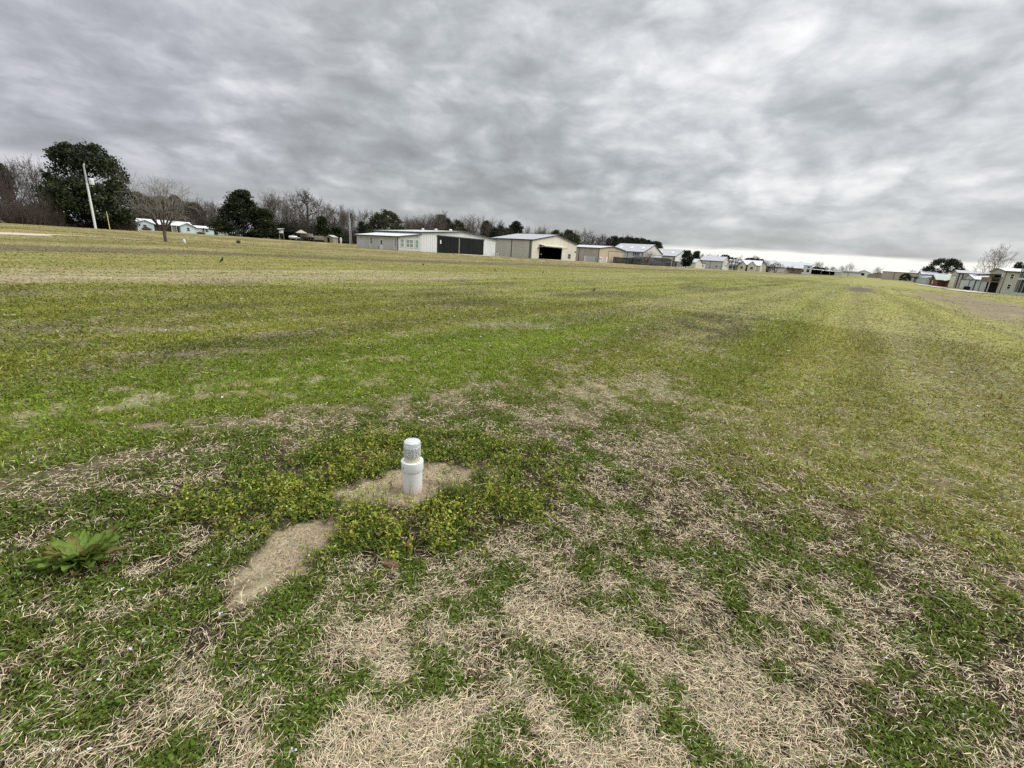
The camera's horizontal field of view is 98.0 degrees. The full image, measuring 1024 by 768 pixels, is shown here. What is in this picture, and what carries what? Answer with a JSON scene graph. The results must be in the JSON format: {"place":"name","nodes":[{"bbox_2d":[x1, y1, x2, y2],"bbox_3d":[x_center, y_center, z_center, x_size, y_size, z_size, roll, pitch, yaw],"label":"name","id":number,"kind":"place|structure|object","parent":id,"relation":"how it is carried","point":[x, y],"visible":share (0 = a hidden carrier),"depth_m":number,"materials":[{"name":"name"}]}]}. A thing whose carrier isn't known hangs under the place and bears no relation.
{"place":"outdoors","nodes":[
{"label":"outdoors","id":0,"kind":"place"},
{"bbox_2d":[4,289,977,751],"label":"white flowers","id":1,"kind":"object","parent":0,"point":[362,571],"visible":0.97,"depth_m":2.06,"materials":[{"name":"plant"}]},
{"bbox_2d":[0,223,1023,767],"bbox_3d":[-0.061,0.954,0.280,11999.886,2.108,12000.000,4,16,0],"label":"ground","id":2,"kind":"structure","parent":0,"point":[998,313],"depth_m":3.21,"materials":[{"name":"plant"}]},
{"bbox_2d":[0,163,18,200],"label":"pine tree","id":3,"kind":"object","parent":2,"relation":"on","point":[1,175],"visible":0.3,"depth_m":88.00,"materials":[{"name":"plant"}]},
{"bbox_2d":[0,156,37,203],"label":"bare oak","id":4,"kind":"object","parent":2,"relation":"on","point":[9,179],"visible":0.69,"depth_m":81.06,"materials":[{"name":"brown plant"}]},
{"bbox_2d":[0,181,40,222],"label":"thicket","id":5,"kind":"object","parent":2,"relation":"on","point":[3,216],"visible":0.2,"depth_m":70.78,"materials":[{"name":"brown plant"}]},
{"bbox_2d":[0,233,50,235],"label":"concrete slab","id":6,"kind":"structure","parent":2,"relation":"on","point":[26,234],"depth_m":31.23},
{"bbox_2d":[8,154,45,203],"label":"bare oak","id":7,"kind":"object","parent":2,"relation":"on","point":[35,173],"visible":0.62,"depth_m":80.01,"materials":[{"name":"brown plant"}]},
{"bbox_2d":[0,194,55,225],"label":"thicket","id":8,"kind":"object","parent":2,"relation":"on","point":[28,216],"visible":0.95,"depth_m":68.68,"materials":[{"name":"brown plant"}]},
{"bbox_2d":[20,183,67,226],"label":"thicket","id":9,"kind":"object","parent":2,"relation":"on","point":[58,218],"visible":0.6,"depth_m":71.62,"materials":[{"name":"brown plant"}]},
{"bbox_2d":[26,526,126,580],"bbox_3d":[-1.817,0.697,1.866,0.288,0.148,0.281,4,16,0],"label":"dock plant","id":10,"kind":"object","parent":2,"relation":"on","point":[57,558],"visible":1,"depth_m":1.84,"materials":[{"name":"plant"}]},
{"bbox_2d":[29,138,140,229],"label":"magnolia tree","id":11,"kind":"object","parent":2,"relation":"on","point":[74,198],"visible":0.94,"depth_m":75.25,"materials":[{"name":"green plant"}]},
{"bbox_2d":[83,163,96,228],"bbox_3d":[-60.431,-26.734,64.133,0.946,9.260,0.560,-11,22,-41],"label":"utility pole","id":12,"kind":"object","parent":2,"relation":"on","point":[91,181],"visible":0.94,"depth_m":63.65,"materials":[{"name":"wood"}]},
{"bbox_2d":[78,221,117,229],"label":"thicket","id":13,"kind":"object","parent":2,"relation":"on","point":[89,226],"visible":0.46,"depth_m":81.31,"materials":[{"name":"brown plant"}]},
{"bbox_2d":[110,214,140,230],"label":"thicket","id":14,"kind":"object","parent":2,"relation":"on","point":[132,227],"visible":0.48,"depth_m":85.37,"materials":[{"name":"brown plant"}]},
{"bbox_2d":[130,191,150,214],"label":"pine tree","id":15,"kind":"object","parent":2,"relation":"on","point":[140,200],"visible":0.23,"depth_m":193.97,"materials":[{"name":"plant"}]},
{"bbox_2d":[133,202,158,218],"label":"thicket","id":16,"kind":"object","parent":2,"relation":"on","point":[142,215],"visible":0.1,"depth_m":181.38,"materials":[{"name":"brown plant"}]},
{"bbox_2d":[108,167,200,241],"bbox_3d":[-28.552,-14.180,36.029,6.397,5.704,5.728,12,18,27],"label":"crape myrtle","id":17,"kind":"object","parent":2,"relation":"on","point":[167,224],"visible":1,"depth_m":35.81,"materials":[{"name":"brown plant"}]},
{"bbox_2d":[150,195,170,217],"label":"pine tree","id":18,"kind":"object","parent":2,"relation":"on","point":[157,206],"visible":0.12,"depth_m":200.88,"materials":[{"name":"green plant"}]},
{"bbox_2d":[150,210,184,221],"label":"thicket","id":19,"kind":"object","parent":2,"relation":"on","point":[167,216],"visible":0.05,"depth_m":184.20,"materials":[{"name":"brown plant"}]},
{"bbox_2d":[135,218,213,234],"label":"ranch house","id":20,"kind":"structure","parent":2,"relation":"on","point":[178,226],"depth_m":169.19,"materials":[{"name":"blue"}]},
{"bbox_2d":[167,194,187,219],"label":"pine tree","id":21,"kind":"object","parent":2,"relation":"on","point":[170,198],"visible":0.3,"depth_m":202.85,"materials":[{"name":"green plant"}]},
{"bbox_2d":[174,209,206,225],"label":"thicket","id":22,"kind":"object","parent":2,"relation":"on","point":[190,218],"visible":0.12,"depth_m":187.85,"materials":[{"name":"brown plant"}]},
{"bbox_2d":[185,203,206,221],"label":"pine tree","id":23,"kind":"object","parent":2,"relation":"on","point":[190,209],"visible":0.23,"depth_m":209.66,"materials":[{"name":"green plant"}]},
{"bbox_2d":[186,198,216,217],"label":"bare oak","id":24,"kind":"object","parent":2,"relation":"on","point":[202,205],"visible":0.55,"depth_m":190.37,"materials":[{"name":"brown plant"}]},
{"bbox_2d":[191,202,219,234],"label":"thicket","id":25,"kind":"object","parent":2,"relation":"on","point":[204,221],"visible":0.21,"depth_m":188.39,"materials":[{"name":"brown plant"}]},
{"bbox_2d":[205,189,265,237],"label":"magnolia tree","id":26,"kind":"object","parent":2,"relation":"on","point":[236,212],"visible":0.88,"depth_m":130.69,"materials":[{"name":"green plant"}]},
{"bbox_2d":[248,207,282,238],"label":"cedar tree","id":27,"kind":"object","parent":2,"relation":"on","point":[267,224],"visible":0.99,"depth_m":131.91,"materials":[{"name":"green plant"}]},
{"bbox_2d":[257,189,290,238],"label":"bare tree","id":28,"kind":"object","parent":2,"relation":"on","point":[270,203],"visible":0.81,"depth_m":139.54,"materials":[{"name":"brown plant"}]},
{"bbox_2d":[268,211,298,239],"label":"thicket","id":29,"kind":"object","parent":2,"relation":"on","point":[278,218],"visible":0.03,"depth_m":154.44,"materials":[{"name":"brown plant"}]},
{"bbox_2d":[277,197,293,223],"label":"bare tree","id":30,"kind":"object","parent":2,"relation":"on","point":[285,211],"visible":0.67,"depth_m":147.99,"materials":[{"name":"brown plant"}]},
{"bbox_2d":[278,223,297,239],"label":"cedar tree","id":31,"kind":"object","parent":2,"relation":"on","point":[290,230],"visible":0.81,"depth_m":139.55,"materials":[{"name":"green plant"}]},
{"bbox_2d":[278,210,316,241],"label":"thicket","id":32,"kind":"object","parent":2,"relation":"on","point":[305,227],"visible":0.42,"depth_m":146.64,"materials":[{"name":"brown plant"}]},
{"bbox_2d":[294,230,312,240],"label":"gazebo","id":33,"kind":"object","parent":2,"relation":"on","point":[303,233],"visible":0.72,"depth_m":140.55,"materials":[{"name":"white"}]},
{"bbox_2d":[282,188,332,229],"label":"bare oak","id":34,"kind":"object","parent":2,"relation":"on","point":[304,201],"visible":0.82,"depth_m":150.75,"materials":[{"name":"brown plant"}]},
{"bbox_2d":[295,207,336,241],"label":"thicket","id":35,"kind":"object","parent":2,"relation":"on","point":[313,226],"visible":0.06,"depth_m":161.03,"materials":[{"name":"brown plant"}]},
{"bbox_2d":[310,236,323,241],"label":"farm trailer","id":36,"kind":"object","parent":2,"relation":"on","point":[318,238],"visible":0.91,"depth_m":143.47,"materials":[{"name":"brown"}]},
{"bbox_2d":[312,215,332,241],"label":"cedar tree","id":37,"kind":"object","parent":2,"relation":"on","point":[322,227],"visible":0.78,"depth_m":147.76,"materials":[{"name":"green plant"}]},
{"bbox_2d":[324,235,337,242],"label":"garden shed","id":38,"kind":"structure","parent":2,"relation":"on","point":[330,239],"depth_m":141.67,"materials":[{"name":"brown wood"}]},
{"bbox_2d":[316,201,355,228],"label":"bare oak","id":39,"kind":"object","parent":2,"relation":"on","point":[330,212],"visible":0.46,"depth_m":177.21,"materials":[{"name":"brown plant"}]},
{"bbox_2d":[331,226,348,242],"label":"cedar tree","id":40,"kind":"object","parent":2,"relation":"on","point":[337,232],"visible":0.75,"depth_m":155.04,"materials":[{"name":"green plant"}]},
{"bbox_2d":[327,215,354,243],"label":"thicket","id":41,"kind":"object","parent":2,"relation":"on","point":[339,225],"visible":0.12,"depth_m":163.43,"materials":[{"name":"brown plant"}]},
{"bbox_2d":[336,205,348,228],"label":"bare tree","id":42,"kind":"object","parent":2,"relation":"on","point":[343,219],"visible":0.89,"depth_m":168.96,"materials":[{"name":"brown plant"}]},
{"bbox_2d":[348,213,351,243],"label":"utility pole","id":43,"kind":"object","parent":2,"relation":"on","point":[350,238],"visible":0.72,"depth_m":116.08,"materials":[{"name":"grey wood"}]},
{"bbox_2d":[342,220,358,243],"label":"thicket","id":44,"kind":"object","parent":2,"relation":"on","point":[353,232],"visible":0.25,"depth_m":162.82,"materials":[{"name":"brown plant"}]},
{"bbox_2d":[347,207,357,227],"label":"bare tree","id":45,"kind":"object","parent":2,"relation":"on","point":[352,219],"visible":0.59,"depth_m":177.69,"materials":[{"name":"brown plant"}]},
{"bbox_2d":[130,421,594,589],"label":"weeds","id":46,"kind":"object","parent":2,"relation":"on","point":[409,544],"visible":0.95,"depth_m":2.39,"materials":[{"name":"plant"}]},
{"bbox_2d":[357,221,368,233],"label":"cedar tree","id":47,"kind":"object","parent":2,"relation":"on","point":[362,227],"visible":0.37,"depth_m":126.97,"materials":[{"name":"green plant"}]},
{"bbox_2d":[351,209,376,227],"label":"bare oak","id":48,"kind":"object","parent":2,"relation":"on","point":[364,218],"visible":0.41,"depth_m":191.85,"materials":[{"name":"brown plant"}]},
{"bbox_2d":[365,208,405,232],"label":"live oak","id":49,"kind":"object","parent":2,"relation":"on","point":[379,220],"visible":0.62,"depth_m":114.36,"materials":[{"name":"green plant"}]},
{"bbox_2d":[382,559,398,570],"bbox_3d":[-0.539,0.805,1.974,0.075,0.035,0.035,5,23,21],"label":"brick fragment","id":50,"kind":"object","parent":2,"relation":"on","point":[391,564],"visible":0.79,"depth_m":1.96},
{"bbox_2d":[402,217,414,229],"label":"bare tree","id":51,"kind":"object","parent":2,"relation":"on","point":[407,225],"visible":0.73,"depth_m":154.25,"materials":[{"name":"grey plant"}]},
{"bbox_2d":[401,438,423,494],"bbox_3d":[-0.579,0.527,2.581,0.127,0.440,0.127,4,16,0],"label":"pipe","id":52,"kind":"object","parent":2,"relation":"on","point":[412,463],"visible":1,"depth_m":2.52,"materials":[{"name":"white plastic"}]},
{"bbox_2d":[411,214,431,229],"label":"bare tree","id":53,"kind":"object","parent":2,"relation":"on","point":[421,226],"visible":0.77,"depth_m":157.24,"materials":[{"name":"brown plant"}]},
{"bbox_2d":[354,228,496,255],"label":"white hangar","id":54,"kind":"structure","parent":2,"relation":"on","point":[449,241],"depth_m":98.44,"materials":[{"name":"metal"}]},
{"bbox_2d":[406,239,412,247],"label":"window","id":55,"kind":"structure","parent":54,"relation":"in","point":[409,242],"depth_m":92.78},
{"bbox_2d":[437,236,483,254],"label":"sliding door","id":56,"kind":"structure","parent":54,"relation":"in","point":[444,244],"depth_m":104.29,"materials":[{"name":"black metal"}]},
{"bbox_2d":[428,211,446,230],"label":"bare tree","id":57,"kind":"object","parent":2,"relation":"on","point":[437,224],"visible":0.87,"depth_m":158.72,"materials":[{"name":"brown plant"}]},
{"bbox_2d":[434,214,450,230],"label":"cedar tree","id":58,"kind":"object","parent":2,"relation":"on","point":[448,220],"visible":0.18,"depth_m":164.67,"materials":[{"name":"green plant"}]},
{"bbox_2d":[437,210,448,230],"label":"bare tree","id":59,"kind":"object","parent":2,"relation":"on","point":[444,219],"visible":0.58,"depth_m":163.25,"materials":[{"name":"brown plant"}]},
{"bbox_2d":[429,481,464,506],"bbox_3d":[-0.351,0.607,2.466,0.228,0.135,0.201,4,16,0],"label":"grass clump","id":60,"kind":"object","parent":2,"relation":"on","point":[450,488],"visible":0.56,"depth_m":2.47,"materials":[{"name":"plant"}]},
{"bbox_2d":[445,219,466,231],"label":"live oak","id":61,"kind":"object","parent":2,"relation":"on","point":[458,224],"visible":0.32,"depth_m":153.14,"materials":[{"name":"green plant"}]},
{"bbox_2d":[462,214,486,236],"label":"bare oak","id":62,"kind":"object","parent":2,"relation":"on","point":[472,229],"visible":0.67,"depth_m":165.34,"materials":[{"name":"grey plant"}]},
{"bbox_2d":[483,218,497,236],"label":"bare tree","id":63,"kind":"object","parent":2,"relation":"on","point":[490,226],"visible":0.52,"depth_m":174.47,"materials":[{"name":"brown plant"}]},
{"bbox_2d":[488,228,500,237],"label":"cedar tree","id":64,"kind":"object","parent":2,"relation":"on","point":[494,232],"visible":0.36,"depth_m":159.74,"materials":[{"name":"green plant"}]},
{"bbox_2d":[494,224,507,235],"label":"live oak","id":65,"kind":"object","parent":2,"relation":"on","point":[502,230],"visible":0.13,"depth_m":165.08,"materials":[{"name":"green plant"}]},
{"bbox_2d":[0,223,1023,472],"bbox_3d":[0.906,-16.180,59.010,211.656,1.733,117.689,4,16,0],"label":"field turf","id":66,"kind":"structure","parent":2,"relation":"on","point":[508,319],"depth_m":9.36,"materials":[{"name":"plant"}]},
{"bbox_2d":[508,221,523,233],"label":"pine tree","id":67,"kind":"object","parent":2,"relation":"on","point":[516,227],"visible":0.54,"depth_m":176.75,"materials":[{"name":"green plant"}]},
{"bbox_2d":[492,234,577,260],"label":"cream hangar","id":68,"kind":"structure","parent":2,"relation":"on","point":[553,247],"depth_m":133.77,"materials":[{"name":"metal"}]},
{"bbox_2d":[540,244,566,249],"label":"bifold door","id":69,"kind":"structure","parent":68,"relation":"in","point":[553,246],"depth_m":133.29,"materials":[{"name":"beige metal"}]},
{"bbox_2d":[549,229,565,237],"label":"live oak","id":70,"kind":"object","parent":2,"relation":"on","point":[557,232],"visible":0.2,"depth_m":178.01,"materials":[{"name":"green plant"}]},
{"bbox_2d":[562,229,580,244],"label":"live oak","id":71,"kind":"object","parent":2,"relation":"on","point":[571,236],"visible":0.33,"depth_m":182.84,"materials":[{"name":"green plant"}]},
{"bbox_2d":[573,228,596,244],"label":"bare oak","id":72,"kind":"object","parent":2,"relation":"on","point":[581,235],"visible":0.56,"depth_m":200.79,"materials":[{"name":"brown plant"}]},
{"bbox_2d":[575,245,624,262],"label":"tan hangar","id":73,"kind":"structure","parent":2,"relation":"on","point":[593,253],"depth_m":164.37,"materials":[{"name":"metal"}]},
{"bbox_2d":[608,251,623,262],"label":"overhead door","id":74,"kind":"structure","parent":73,"relation":"in","point":[612,254],"depth_m":169.44,"materials":[{"name":"metal"}]},
{"bbox_2d":[597,233,612,245],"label":"bare oak","id":75,"kind":"object","parent":2,"relation":"on","point":[604,238],"visible":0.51,"depth_m":214.15,"materials":[{"name":"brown plant"}]},
{"bbox_2d":[605,236,618,245],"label":"cedar tree","id":76,"kind":"object","parent":2,"relation":"on","point":[615,240],"visible":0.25,"depth_m":218.35,"materials":[{"name":"green plant"}]},
{"bbox_2d":[615,243,662,257],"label":"hangar house","id":77,"kind":"structure","parent":2,"relation":"on","point":[632,250],"depth_m":198.72,"materials":[{"name":"grey metal"}]},
{"bbox_2d":[639,252,656,264],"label":"crape myrtle","id":78,"kind":"object","parent":2,"relation":"on","point":[648,257],"visible":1,"depth_m":158.70,"materials":[{"name":"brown plant"}]},
{"bbox_2d":[613,256,683,267],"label":"fence","id":79,"kind":"object","parent":2,"relation":"on","point":[663,262],"visible":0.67,"depth_m":177.25,"materials":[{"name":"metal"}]},
{"bbox_2d":[658,248,687,267],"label":"grey hangar","id":80,"kind":"structure","parent":2,"relation":"on","point":[676,254],"depth_m":230.94,"materials":[{"name":"metal"}]},
{"bbox_2d":[680,250,693,267],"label":"cedar tree","id":81,"kind":"object","parent":2,"relation":"on","point":[687,259],"visible":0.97,"depth_m":211.15,"materials":[{"name":"green plant"}]},
{"bbox_2d":[688,259,701,268],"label":"double door shed","id":82,"kind":"structure","parent":2,"relation":"on","point":[696,263],"depth_m":258.28,"materials":[{"name":"beige metal"}]},
{"bbox_2d":[693,250,702,262],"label":"cedar tree","id":83,"kind":"object","parent":2,"relation":"on","point":[696,254],"visible":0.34,"depth_m":282.45,"materials":[{"name":"green plant"}]},
{"bbox_2d":[701,256,729,269],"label":"grey barn","id":84,"kind":"structure","parent":2,"relation":"on","point":[714,262],"depth_m":309.94,"materials":[{"name":"metal"}]},
{"bbox_2d":[721,255,742,270],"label":"bare shade tree","id":85,"kind":"object","parent":2,"relation":"on","point":[738,263],"visible":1,"depth_m":285.84,"materials":[{"name":"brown plant"}]},
{"bbox_2d":[728,259,762,271],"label":"porch house","id":86,"kind":"structure","parent":2,"relation":"on","point":[751,265],"depth_m":324.29,"materials":[{"name":"beige metal"}]},
{"bbox_2d":[766,261,785,272],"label":"bare shade tree","id":87,"kind":"object","parent":2,"relation":"on","point":[772,267],"visible":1,"depth_m":320.29,"materials":[{"name":"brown plant"}]},
{"bbox_2d":[764,260,803,273],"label":"long house","id":88,"kind":"structure","parent":2,"relation":"on","point":[798,266],"depth_m":349.78,"materials":[{"name":"metal"}]},
{"bbox_2d":[801,263,812,274],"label":"white house","id":89,"kind":"structure","parent":2,"relation":"on","point":[807,269],"depth_m":367.20,"materials":[{"name":"metal"}]},
{"bbox_2d":[811,269,841,275],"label":"open carport","id":90,"kind":"object","parent":2,"relation":"on","point":[829,272],"visible":0.71,"depth_m":380.75,"materials":[{"name":"grey metal"}]},
{"bbox_2d":[834,270,861,276],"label":"white building","id":91,"kind":"structure","parent":2,"relation":"on","point":[854,273],"depth_m":405.84,"materials":[{"name":"metal"}]},
{"bbox_2d":[867,272,881,277],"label":"building","id":92,"kind":"structure","parent":2,"relation":"on","point":[874,276],"depth_m":426.43,"materials":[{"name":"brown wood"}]},
{"bbox_2d":[899,273,910,280],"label":"live oak","id":93,"kind":"object","parent":2,"relation":"on","point":[908,276],"visible":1,"depth_m":253.53,"materials":[{"name":"green plant"}]},
{"bbox_2d":[911,271,944,283],"bbox_3d":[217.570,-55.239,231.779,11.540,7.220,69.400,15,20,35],"label":"blue white house","id":94,"kind":"structure","parent":2,"relation":"on","point":[923,276],"depth_m":231.47,"materials":[{"name":"grey metal"}]},
{"bbox_2d":[927,275,950,286],"bbox_3d":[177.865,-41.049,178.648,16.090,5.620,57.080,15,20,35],"label":"brick house","id":95,"kind":"structure","parent":2,"relation":"on","point":[940,280],"depth_m":167.96,"materials":[{"name":"brick"}]},
{"bbox_2d":[916,258,968,278],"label":"live oak","id":96,"kind":"object","parent":2,"relation":"on","point":[947,264],"visible":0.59,"depth_m":233.20,"materials":[{"name":"green plant"}]},
{"bbox_2d":[948,270,989,287],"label":"tall tan hangar","id":97,"kind":"structure","parent":2,"relation":"on","point":[955,278],"depth_m":147.71,"materials":[{"name":"beige"}]},
{"bbox_2d":[948,276,956,287],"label":"overhead door","id":98,"kind":"structure","parent":97,"relation":"in","point":[953,278],"depth_m":152.19,"materials":[{"name":"beige metal"}]},
{"bbox_2d":[959,274,988,290],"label":"light blue shed","id":99,"kind":"structure","parent":2,"relation":"on","point":[970,282],"depth_m":125.76,"materials":[{"name":"grey metal"}]},
{"bbox_2d":[973,268,1020,293],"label":"two storey house","id":100,"kind":"structure","parent":2,"relation":"on","point":[1001,280],"depth_m":101.31,"materials":[{"name":"beige"}]},
{"bbox_2d":[973,243,1020,274],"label":"bare pecan","id":101,"kind":"object","parent":2,"relation":"on","point":[997,254],"visible":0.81,"depth_m":126.60,"materials":[{"name":"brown plant"}]},
{"bbox_2d":[1012,262,1022,268],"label":"live oak","id":102,"kind":"object","parent":2,"relation":"on","point":[1019,265],"visible":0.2,"depth_m":119.88,"materials":[{"name":"green plant"}]},
{"bbox_2d":[1012,264,1023,295],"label":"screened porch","id":103,"kind":"object","parent":2,"relation":"on","point":[1018,289],"visible":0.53,"depth_m":89.02,"materials":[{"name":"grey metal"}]},
{"bbox_2d":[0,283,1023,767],"bbox_3d":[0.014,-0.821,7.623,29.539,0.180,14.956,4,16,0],"label":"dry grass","id":104,"kind":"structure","parent":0,"point":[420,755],"depth_m":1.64,"materials":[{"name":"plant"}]},
{"bbox_2d":[0,0,1023,274],"label":"sky","id":105,"kind":"structure","parent":0,"point":[868,135],"materials":[{"name":"grey"}]},
{"bbox_2d":[881,270,917,280],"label":"brown barn","id":106,"kind":"structure","parent":0,"point":[891,274],"depth_m":320.43,"materials":[{"name":"metal"}]},
{"bbox_2d":[941,288,998,294],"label":"driveway","id":107,"kind":"structure","parent":0,"point":[968,291],"depth_m":94.75,"materials":[{"name":"concrete"}]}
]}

